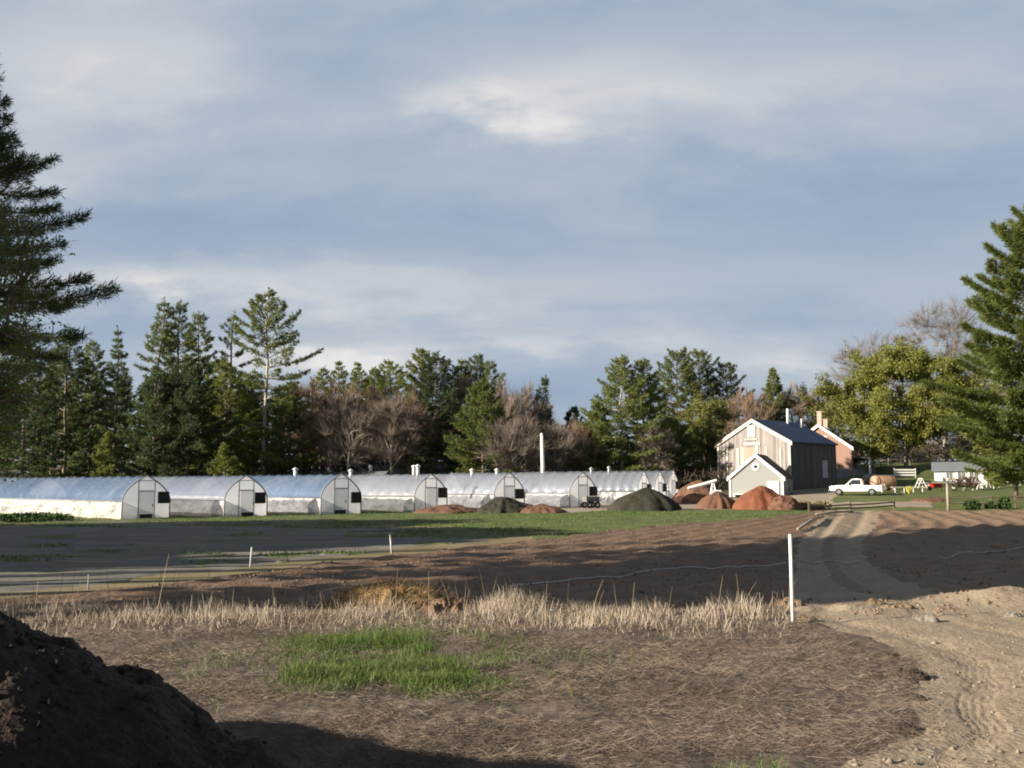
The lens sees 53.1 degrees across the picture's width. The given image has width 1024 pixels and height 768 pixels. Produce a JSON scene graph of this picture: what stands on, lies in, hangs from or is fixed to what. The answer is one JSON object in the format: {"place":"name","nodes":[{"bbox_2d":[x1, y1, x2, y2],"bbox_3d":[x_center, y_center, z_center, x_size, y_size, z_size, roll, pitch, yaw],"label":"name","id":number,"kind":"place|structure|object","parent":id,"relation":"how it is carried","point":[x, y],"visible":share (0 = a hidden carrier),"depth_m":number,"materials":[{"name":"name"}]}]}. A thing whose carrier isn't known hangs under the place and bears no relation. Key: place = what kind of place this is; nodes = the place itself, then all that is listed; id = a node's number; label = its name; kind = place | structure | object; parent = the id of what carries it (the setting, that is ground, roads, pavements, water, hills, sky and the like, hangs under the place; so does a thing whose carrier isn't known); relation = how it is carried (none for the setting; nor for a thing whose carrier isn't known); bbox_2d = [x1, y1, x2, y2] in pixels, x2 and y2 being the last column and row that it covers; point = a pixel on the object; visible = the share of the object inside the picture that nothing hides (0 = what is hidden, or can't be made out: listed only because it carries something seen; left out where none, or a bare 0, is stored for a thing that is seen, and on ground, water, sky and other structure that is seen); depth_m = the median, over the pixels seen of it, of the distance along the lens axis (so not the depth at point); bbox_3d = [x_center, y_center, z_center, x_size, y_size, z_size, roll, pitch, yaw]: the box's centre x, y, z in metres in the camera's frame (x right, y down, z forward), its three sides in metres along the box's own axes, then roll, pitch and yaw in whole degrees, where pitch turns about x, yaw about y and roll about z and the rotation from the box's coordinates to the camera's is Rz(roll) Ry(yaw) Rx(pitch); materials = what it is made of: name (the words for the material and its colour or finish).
{"place":"outdoors","nodes":[
{"label":"outdoors","id":0,"kind":"place"},
{"bbox_2d":[0,521,497,591],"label":"bare field","id":1,"kind":"structure","parent":0,"point":[141,558],"depth_m":43.15,"materials":[{"name":"grey soil"}]},
{"bbox_2d":[0,519,533,598],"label":"field verge","id":2,"kind":"structure","parent":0,"point":[147,580],"depth_m":31.71,"materials":[{"name":"green plant"}]},
{"bbox_2d":[0,513,812,610],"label":"ploughed field","id":3,"kind":"structure","parent":0,"point":[743,542],"depth_m":31.11,"materials":[{"name":"soil"}]},
{"bbox_2d":[0,596,970,767],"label":"mulched bed","id":4,"kind":"object","parent":3,"relation":"on","point":[551,707],"visible":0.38,"depth_m":11.38,"materials":[{"name":"brown plant"}]},
{"bbox_2d":[0,611,286,767],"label":"compost heap","id":5,"kind":"object","parent":4,"relation":"on","point":[67,702],"visible":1,"depth_m":6.25,"materials":[{"name":"brown soil"}]},
{"bbox_2d":[313,567,468,611],"bbox_3d":[-2.282,4.135,20.086,3.210,1.233,2.467,0,-6,0],"label":"hay mound","id":6,"kind":"object","parent":4,"relation":"on","point":[405,589],"visible":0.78,"depth_m":19.68,"materials":[{"name":"yellow plant"}]},
{"bbox_2d":[0,583,790,640],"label":"standing stubble","id":7,"kind":"object","parent":4,"relation":"on","point":[517,604],"visible":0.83,"depth_m":18.00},
{"bbox_2d":[1,541,796,626],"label":"dead weeds","id":8,"kind":"object","parent":4,"relation":"on","point":[368,593],"visible":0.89,"depth_m":18.68,"materials":[{"name":"brown plant"}]},
{"bbox_2d":[419,598,468,615],"bbox_3d":[-1.300,4.297,19.192,1.087,0.594,1.013,-4,-7,35],"label":"soil clump","id":9,"kind":"object","parent":4,"relation":"on","point":[439,604],"visible":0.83,"depth_m":19.00,"materials":[{"name":"beige soil"}]},
{"bbox_2d":[103,511,1023,619],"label":"soil clods","id":10,"kind":"object","parent":3,"relation":"on","point":[988,602],"visible":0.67,"depth_m":26.80,"materials":[{"name":"brown soil"}]},
{"bbox_2d":[512,562,784,585],"bbox_3d":[4.111,5.524,29.968,12.232,0.174,1.449,5,-8,-41],"label":"irrigation hose","id":11,"kind":"object","parent":3,"relation":"on","point":[652,570],"visible":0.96,"depth_m":30.99,"materials":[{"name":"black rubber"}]},
{"bbox_2d":[0,460,1023,566],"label":"lawn","id":12,"kind":"structure","parent":0,"point":[924,472],"depth_m":72.36,"materials":[{"name":"green plant"}]},
{"bbox_2d":[0,512,74,522],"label":"shrub","id":13,"kind":"object","parent":12,"relation":"on","point":[34,517],"visible":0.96,"depth_m":72.29,"materials":[{"name":"green plant"}]},
{"bbox_2d":[0,475,170,518],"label":"hoop house","id":14,"kind":"structure","parent":12,"relation":"on","point":[135,497],"depth_m":80.88,"materials":[{"name":"white plastic"}]},
{"bbox_2d":[138,491,154,516],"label":"door","id":15,"kind":"structure","parent":14,"relation":"in","point":[146,498],"depth_m":77.90,"materials":[{"name":"white plastic"}]},
{"bbox_2d":[47,475,267,516],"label":"hoop house","id":16,"kind":"structure","parent":12,"relation":"on","point":[245,496],"depth_m":81.15,"materials":[{"name":"white plastic"}]},
{"bbox_2d":[140,467,361,514],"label":"hoop house","id":17,"kind":"structure","parent":12,"relation":"on","point":[319,494],"depth_m":85.93,"materials":[{"name":"white plastic"}]},
{"bbox_2d":[348,464,447,512],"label":"hoop house","id":18,"kind":"structure","parent":12,"relation":"on","point":[430,490],"depth_m":87.68,"materials":[{"name":"white plastic"}]},
{"bbox_2d":[361,465,524,508],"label":"hoop house","id":19,"kind":"structure","parent":12,"relation":"on","point":[509,484],"depth_m":90.88,"materials":[{"name":"white plastic"}]},
{"bbox_2d":[782,380,843,433],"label":"budding tree","id":20,"kind":"object","parent":12,"relation":"on","point":[801,394],"visible":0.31,"depth_m":165.23,"materials":[{"name":"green plant"}]},
{"bbox_2d":[811,411,874,476],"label":"brick house","id":21,"kind":"structure","parent":12,"relation":"on","point":[846,454],"depth_m":141.88,"materials":[{"name":"red brick"}]},
{"bbox_2d":[828,478,883,494],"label":"pickup truck","id":22,"kind":"object","parent":12,"relation":"on","point":[856,484],"visible":0.99,"depth_m":106.80,"materials":[{"name":"white paint"}]},
{"bbox_2d":[804,334,1004,468],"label":"maple tree","id":23,"kind":"object","parent":12,"relation":"on","point":[916,418],"visible":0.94,"depth_m":146.63,"materials":[{"name":"green plant"}]},
{"bbox_2d":[884,290,991,461],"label":"bare tree","id":24,"kind":"object","parent":12,"relation":"on","point":[942,326],"visible":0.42,"depth_m":169.06,"materials":[{"name":"brown plant"}]},
{"bbox_2d":[917,204,1023,482],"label":"pine tree","id":25,"kind":"object","parent":12,"relation":"on","point":[1002,356],"visible":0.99,"depth_m":92.22,"materials":[{"name":"green plant"}]},
{"bbox_2d":[963,368,1023,497],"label":"pine tree","id":26,"kind":"object","parent":12,"relation":"on","point":[987,450],"visible":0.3,"depth_m":97.40,"materials":[{"name":"green plant"}]},
{"bbox_2d":[0,0,1023,477],"label":"sky","id":27,"kind":"structure","parent":0,"point":[558,189],"materials":[{"name":"blue"}]},
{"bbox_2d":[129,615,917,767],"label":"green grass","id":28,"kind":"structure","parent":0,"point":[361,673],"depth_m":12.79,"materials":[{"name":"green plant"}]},
{"bbox_2d":[561,484,932,511],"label":"yard","id":29,"kind":"structure","parent":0,"point":[816,494],"depth_m":96.72,"materials":[{"name":"beige soil"}]},
{"bbox_2d":[414,504,476,513],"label":"soil heap","id":30,"kind":"object","parent":29,"relation":"on","point":[452,509],"visible":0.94,"depth_m":83.00,"materials":[{"name":"brown soil"}]},
{"bbox_2d":[345,468,597,507],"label":"hoop house","id":31,"kind":"structure","parent":29,"relation":"on","point":[582,485],"depth_m":94.12,"materials":[{"name":"white plastic"}]},
{"bbox_2d":[476,497,533,513],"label":"soil heap","id":32,"kind":"object","parent":29,"relation":"on","point":[497,505],"visible":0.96,"depth_m":81.90,"materials":[{"name":"green soil"}]},
{"bbox_2d":[443,466,651,504],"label":"hoop house","id":33,"kind":"structure","parent":29,"relation":"on","point":[451,483],"depth_m":101.08,"materials":[{"name":"white plastic"}]},
{"bbox_2d":[469,472,666,494],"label":"hoop house","id":34,"kind":"structure","parent":29,"relation":"on","point":[477,483],"depth_m":109.97,"materials":[{"name":"white plastic"}]},
{"bbox_2d":[491,470,679,497],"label":"hoop house","id":35,"kind":"structure","parent":29,"relation":"on","point":[673,487],"depth_m":114.11,"materials":[{"name":"white plastic"}]},
{"bbox_2d":[607,487,681,510],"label":"soil heap","id":36,"kind":"object","parent":29,"relation":"on","point":[646,498],"visible":0.98,"depth_m":83.90,"materials":[{"name":"green soil"}]},
{"bbox_2d":[671,480,717,503],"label":"mulch heap","id":37,"kind":"object","parent":29,"relation":"on","point":[684,495],"visible":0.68,"depth_m":103.53,"materials":[{"name":"brown plant"}]},
{"bbox_2d":[695,491,734,508],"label":"mulch heap","id":38,"kind":"object","parent":29,"relation":"on","point":[717,500],"visible":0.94,"depth_m":87.79,"materials":[{"name":"orange soil"}]},
{"bbox_2d":[732,486,778,509],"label":"mulch heap","id":39,"kind":"object","parent":29,"relation":"on","point":[759,498],"visible":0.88,"depth_m":85.58,"materials":[{"name":"orange soil"}]},
{"bbox_2d":[727,454,794,496],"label":"gabled shed","id":40,"kind":"structure","parent":29,"relation":"on","point":[753,471],"depth_m":112.77,"materials":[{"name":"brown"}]},
{"bbox_2d":[768,495,803,509],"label":"mulch heap","id":41,"kind":"object","parent":29,"relation":"on","point":[783,502],"visible":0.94,"depth_m":84.24,"materials":[{"name":"orange soil"}]},
{"bbox_2d":[610,460,960,498],"bbox_3d":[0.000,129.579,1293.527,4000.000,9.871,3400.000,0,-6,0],"label":"ground","id":42,"kind":"structure","parent":0,"point":[725,491],"depth_m":121.49,"materials":[{"name":"brown soil"}]},
{"bbox_2d":[0,344,66,477],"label":"pine tree","id":43,"kind":"object","parent":42,"relation":"on","point":[42,432],"visible":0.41,"depth_m":121.98,"materials":[{"name":"green plant"}]},
{"bbox_2d":[0,177,80,483],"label":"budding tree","id":44,"kind":"object","parent":42,"relation":"on","point":[11,338],"visible":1,"depth_m":27.36,"materials":[{"name":"green plant"}]},
{"bbox_2d":[24,347,87,477],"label":"pine tree","id":45,"kind":"object","parent":42,"relation":"on","point":[61,430],"visible":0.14,"depth_m":137.82,"materials":[{"name":"green plant"}]},
{"bbox_2d":[0,57,123,378],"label":"pine tree","id":46,"kind":"object","parent":42,"relation":"on","point":[12,168],"visible":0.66,"depth_m":31.86,"materials":[{"name":"green plant"}]},
{"bbox_2d":[13,323,116,477],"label":"pine tree","id":47,"kind":"object","parent":42,"relation":"on","point":[76,374],"visible":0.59,"depth_m":127.70,"materials":[{"name":"green plant"}]},
{"bbox_2d":[52,339,125,476],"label":"pine tree","id":48,"kind":"object","parent":42,"relation":"on","point":[104,370],"visible":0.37,"depth_m":132.24,"materials":[{"name":"green plant"}]},
{"bbox_2d":[89,430,124,476],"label":"pine tree","id":49,"kind":"object","parent":42,"relation":"on","point":[100,454],"visible":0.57,"depth_m":116.22,"materials":[{"name":"green plant"}]},
{"bbox_2d":[85,325,143,476],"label":"pine tree","id":50,"kind":"object","parent":42,"relation":"on","point":[122,392],"visible":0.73,"depth_m":126.00,"materials":[{"name":"green plant"}]},
{"bbox_2d":[118,296,179,475],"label":"pine tree","id":51,"kind":"object","parent":42,"relation":"on","point":[157,343],"visible":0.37,"depth_m":130.71,"materials":[{"name":"green plant"}]},
{"bbox_2d":[112,370,202,476],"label":"pine tree","id":52,"kind":"object","parent":42,"relation":"on","point":[154,401],"visible":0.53,"depth_m":118.89,"materials":[{"name":"green plant"}]},
{"bbox_2d":[142,300,217,474],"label":"pine tree","id":53,"kind":"object","parent":42,"relation":"on","point":[187,343],"visible":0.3,"depth_m":131.45,"materials":[{"name":"green plant"}]},
{"bbox_2d":[129,363,244,476],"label":"pine tree","id":54,"kind":"object","parent":42,"relation":"on","point":[180,402],"visible":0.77,"depth_m":119.79,"materials":[{"name":"green plant"}]},
{"bbox_2d":[162,311,228,467],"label":"pine tree","id":55,"kind":"object","parent":42,"relation":"on","point":[205,358],"visible":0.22,"depth_m":135.69,"materials":[{"name":"green plant"}]},
{"bbox_2d":[206,442,244,475],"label":"pine tree","id":56,"kind":"object","parent":42,"relation":"on","point":[223,466],"visible":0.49,"depth_m":116.49,"materials":[{"name":"green plant"}]},
{"bbox_2d":[189,359,269,475],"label":"pine tree","id":57,"kind":"object","parent":42,"relation":"on","point":[218,381],"visible":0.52,"depth_m":126.33,"materials":[{"name":"green plant"}]},
{"bbox_2d":[208,309,257,443],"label":"pine tree","id":58,"kind":"object","parent":42,"relation":"on","point":[237,353],"visible":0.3,"depth_m":135.02,"materials":[{"name":"green plant"}]},
{"bbox_2d":[225,382,272,474],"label":"pine tree","id":59,"kind":"object","parent":42,"relation":"on","point":[252,392],"visible":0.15,"depth_m":136.63,"materials":[{"name":"green plant"}]},
{"bbox_2d":[210,287,323,475],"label":"pine tree","id":60,"kind":"object","parent":42,"relation":"on","point":[268,324],"visible":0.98,"depth_m":126.87,"materials":[{"name":"green plant"}]},
{"bbox_2d":[232,391,325,474],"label":"pine tree","id":61,"kind":"object","parent":42,"relation":"on","point":[273,454],"visible":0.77,"depth_m":127.30,"materials":[{"name":"green plant"}]},
{"bbox_2d":[273,376,341,472],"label":"budding tree","id":62,"kind":"object","parent":42,"relation":"on","point":[302,391],"visible":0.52,"depth_m":130.45,"materials":[{"name":"brown plant"}]},
{"bbox_2d":[298,374,359,468],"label":"budding tree","id":63,"kind":"object","parent":42,"relation":"on","point":[335,390],"visible":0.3,"depth_m":133.22,"materials":[{"name":"brown plant"}]},
{"bbox_2d":[320,360,355,468],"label":"pine tree","id":64,"kind":"object","parent":42,"relation":"on","point":[342,374],"visible":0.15,"depth_m":148.42,"materials":[{"name":"green plant"}]},
{"bbox_2d":[312,391,382,473],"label":"bare tree","id":65,"kind":"object","parent":42,"relation":"on","point":[360,438],"visible":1,"depth_m":125.63,"materials":[{"name":"brown plant"}]},
{"bbox_2d":[311,465,397,490],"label":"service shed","id":66,"kind":"structure","parent":42,"relation":"on","point":[373,479],"depth_m":124.33,"materials":[{"name":"white plastic"}]},
{"bbox_2d":[333,361,375,469],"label":"pine tree","id":67,"kind":"object","parent":42,"relation":"on","point":[355,379],"visible":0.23,"depth_m":148.58,"materials":[{"name":"green plant"}]},
{"bbox_2d":[338,382,394,470],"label":"budding tree","id":68,"kind":"object","parent":42,"relation":"on","point":[371,396],"visible":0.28,"depth_m":132.54,"materials":[{"name":"brown plant"}]},
{"bbox_2d":[0,445,734,490],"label":"undergrowth","id":69,"kind":"object","parent":42,"relation":"on","point":[686,478],"visible":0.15,"depth_m":125.63,"materials":[{"name":"plant"}]},
{"bbox_2d":[360,385,435,490],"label":"bare tree","id":70,"kind":"object","parent":42,"relation":"on","point":[396,416],"visible":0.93,"depth_m":125.45,"materials":[{"name":"brown plant"}]},
{"bbox_2d":[356,358,440,463],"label":"pine tree","id":71,"kind":"object","parent":42,"relation":"on","point":[389,383],"visible":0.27,"depth_m":147.65,"materials":[{"name":"green plant"}]},
{"bbox_2d":[375,379,443,490],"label":"budding tree","id":72,"kind":"object","parent":42,"relation":"on","point":[410,403],"visible":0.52,"depth_m":128.93,"materials":[{"name":"brown plant"}]},
{"bbox_2d":[374,464,469,490],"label":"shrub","id":73,"kind":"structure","parent":42,"relation":"on","point":[397,475],"depth_m":131.15,"materials":[{"name":"brown plant"}]},
{"bbox_2d":[394,347,455,456],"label":"pine tree","id":74,"kind":"object","parent":42,"relation":"on","point":[414,369],"visible":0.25,"depth_m":139.96,"materials":[{"name":"green plant"}]},
{"bbox_2d":[392,350,478,484],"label":"pine tree","id":75,"kind":"object","parent":42,"relation":"on","point":[447,388],"visible":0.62,"depth_m":130.23,"materials":[{"name":"green plant"}]},
{"bbox_2d":[437,370,487,477],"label":"tree","id":76,"kind":"object","parent":42,"relation":"on","point":[464,383],"visible":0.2,"depth_m":133.79,"materials":[{"name":"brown plant"}]},
{"bbox_2d":[443,379,525,487],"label":"pine tree","id":77,"kind":"object","parent":42,"relation":"on","point":[485,397],"visible":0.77,"depth_m":122.90,"materials":[{"name":"green plant"}]},
{"bbox_2d":[475,371,542,472],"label":"bare tree","id":78,"kind":"object","parent":42,"relation":"on","point":[519,409],"visible":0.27,"depth_m":130.14,"materials":[{"name":"brown plant"}]},
{"bbox_2d":[471,411,556,483],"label":"bare tree","id":79,"kind":"object","parent":42,"relation":"on","point":[499,445],"visible":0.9,"depth_m":120.66,"materials":[{"name":"brown plant"}]},
{"bbox_2d":[500,378,559,484],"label":"bare tree","id":80,"kind":"object","parent":42,"relation":"on","point":[535,411],"visible":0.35,"depth_m":133.17,"materials":[{"name":"brown plant"}]},
{"bbox_2d":[523,374,563,481],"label":"pine tree","id":81,"kind":"object","parent":42,"relation":"on","point":[544,382],"visible":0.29,"depth_m":134.05,"materials":[{"name":"green plant"}]},
{"bbox_2d":[519,417,589,486],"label":"bare tree","id":82,"kind":"object","parent":42,"relation":"on","point":[565,448],"visible":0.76,"depth_m":122.35,"materials":[{"name":"brown plant"}]},
{"bbox_2d":[546,416,609,476],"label":"budding tree","id":83,"kind":"object","parent":42,"relation":"on","point":[579,428],"visible":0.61,"depth_m":124.39,"materials":[{"name":"brown plant"}]},
{"bbox_2d":[564,399,621,486],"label":"pine tree","id":84,"kind":"object","parent":42,"relation":"on","point":[598,412],"visible":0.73,"depth_m":124.81,"materials":[{"name":"green plant"}]},
{"bbox_2d":[571,353,665,486],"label":"pine tree","id":85,"kind":"object","parent":42,"relation":"on","point":[619,368],"visible":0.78,"depth_m":125.61,"materials":[{"name":"green plant"}]},
{"bbox_2d":[610,356,678,471],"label":"pine tree","id":86,"kind":"object","parent":42,"relation":"on","point":[653,397],"visible":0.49,"depth_m":128.84,"materials":[{"name":"green plant"}]},
{"bbox_2d":[633,424,678,485],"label":"bare tree","id":87,"kind":"object","parent":42,"relation":"on","point":[666,446],"visible":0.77,"depth_m":124.45,"materials":[{"name":"brown plant"}]},
{"bbox_2d":[625,416,715,485],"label":"pine tree","id":88,"kind":"object","parent":42,"relation":"on","point":[680,458],"visible":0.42,"depth_m":132.45,"materials":[{"name":"green plant"}]},
{"bbox_2d":[642,346,716,451],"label":"pine tree","id":89,"kind":"object","parent":42,"relation":"on","point":[668,366],"visible":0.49,"depth_m":163.90,"materials":[{"name":"green plant"}]},
{"bbox_2d":[667,348,739,462],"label":"pine tree","id":90,"kind":"object","parent":42,"relation":"on","point":[707,370],"visible":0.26,"depth_m":168.10,"materials":[{"name":"green plant"}]},
{"bbox_2d":[676,389,738,472],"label":"budding tree","id":91,"kind":"object","parent":42,"relation":"on","point":[708,435],"visible":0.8,"depth_m":136.94,"materials":[{"name":"green plant"}]},
{"bbox_2d":[698,361,756,432],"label":"pine tree","id":92,"kind":"object","parent":42,"relation":"on","point":[720,382],"visible":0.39,"depth_m":166.04,"materials":[{"name":"green plant"}]},
{"bbox_2d":[720,383,781,436],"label":"budding tree","id":93,"kind":"object","parent":42,"relation":"on","point":[747,407],"visible":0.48,"depth_m":158.85,"materials":[{"name":"brown plant"}]},
{"bbox_2d":[754,367,790,421],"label":"spruce tree","id":94,"kind":"object","parent":42,"relation":"on","point":[770,398],"visible":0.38,"depth_m":165.12,"materials":[{"name":"green plant"}]},
{"bbox_2d":[715,409,837,489],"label":"barn","id":95,"kind":"structure","parent":42,"relation":"on","point":[802,455],"depth_m":123.79,"materials":[{"name":"grey wood"}]},
{"bbox_2d":[770,377,827,427],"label":"budding tree","id":96,"kind":"object","parent":42,"relation":"on","point":[797,407],"visible":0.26,"depth_m":166.47,"materials":[{"name":"brown plant"}]},
{"bbox_2d":[820,328,913,463],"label":"bare tree","id":97,"kind":"object","parent":42,"relation":"on","point":[839,376],"visible":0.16,"depth_m":176.44,"materials":[{"name":"brown plant"}]},
{"bbox_2d":[848,435,1023,465],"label":"undergrowth","id":98,"kind":"object","parent":42,"relation":"on","point":[919,454],"visible":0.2,"depth_m":166.01,"materials":[{"name":"plant"}]},
{"bbox_2d":[931,462,988,482],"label":"farm stand","id":99,"kind":"object","parent":42,"relation":"on","point":[944,471],"visible":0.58,"depth_m":136.59,"materials":[{"name":"white paint"}]},
{"bbox_2d":[787,510,1023,767],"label":"dirt track","id":100,"kind":"structure","parent":0,"point":[1002,700],"depth_m":15.68,"materials":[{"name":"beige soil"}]},
{"bbox_2d":[821,510,880,592],"bbox_3d":[17.709,7.717,54.586,1.759,0.677,65.871,-2,-6,18],"label":"track crown","id":101,"kind":"object","parent":100,"relation":"on","point":[837,576],"visible":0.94,"depth_m":33.81},
{"bbox_2d":[809,509,1023,591],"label":"tilled field","id":102,"kind":"structure","parent":0,"point":[905,558],"depth_m":40.51,"materials":[{"name":"soil"}]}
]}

